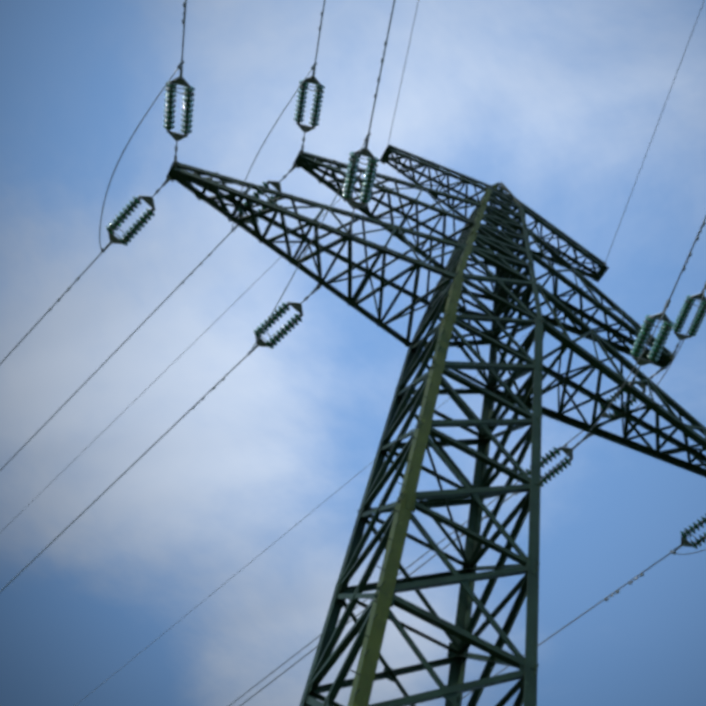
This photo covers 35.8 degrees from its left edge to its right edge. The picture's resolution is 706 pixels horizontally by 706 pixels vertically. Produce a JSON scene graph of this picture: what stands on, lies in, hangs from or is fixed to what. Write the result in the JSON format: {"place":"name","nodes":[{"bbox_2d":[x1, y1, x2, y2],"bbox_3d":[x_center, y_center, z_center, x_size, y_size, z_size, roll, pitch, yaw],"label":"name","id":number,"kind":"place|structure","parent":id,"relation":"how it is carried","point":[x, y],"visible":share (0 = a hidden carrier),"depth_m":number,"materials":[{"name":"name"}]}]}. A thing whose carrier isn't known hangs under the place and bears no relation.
{"place":"outdoors","nodes":[
{"label":"outdoors","id":0,"kind":"place"},
{"bbox_2d":[0,0,705,705],"label":"sky","id":1,"kind":"structure","parent":0,"point":[559,103],"materials":[{"name":"blue"}]},
{"label":"ground","id":2,"kind":"structure","parent":0,"visible":0},
{"bbox_2d":[0,0,705,705],"bbox_3d":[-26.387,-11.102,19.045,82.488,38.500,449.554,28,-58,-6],"label":"pylon lattice tower","id":3,"kind":"structure","parent":2,"relation":"on","point":[488,238],"depth_m":28.48,"materials":[{"name":"metal"}]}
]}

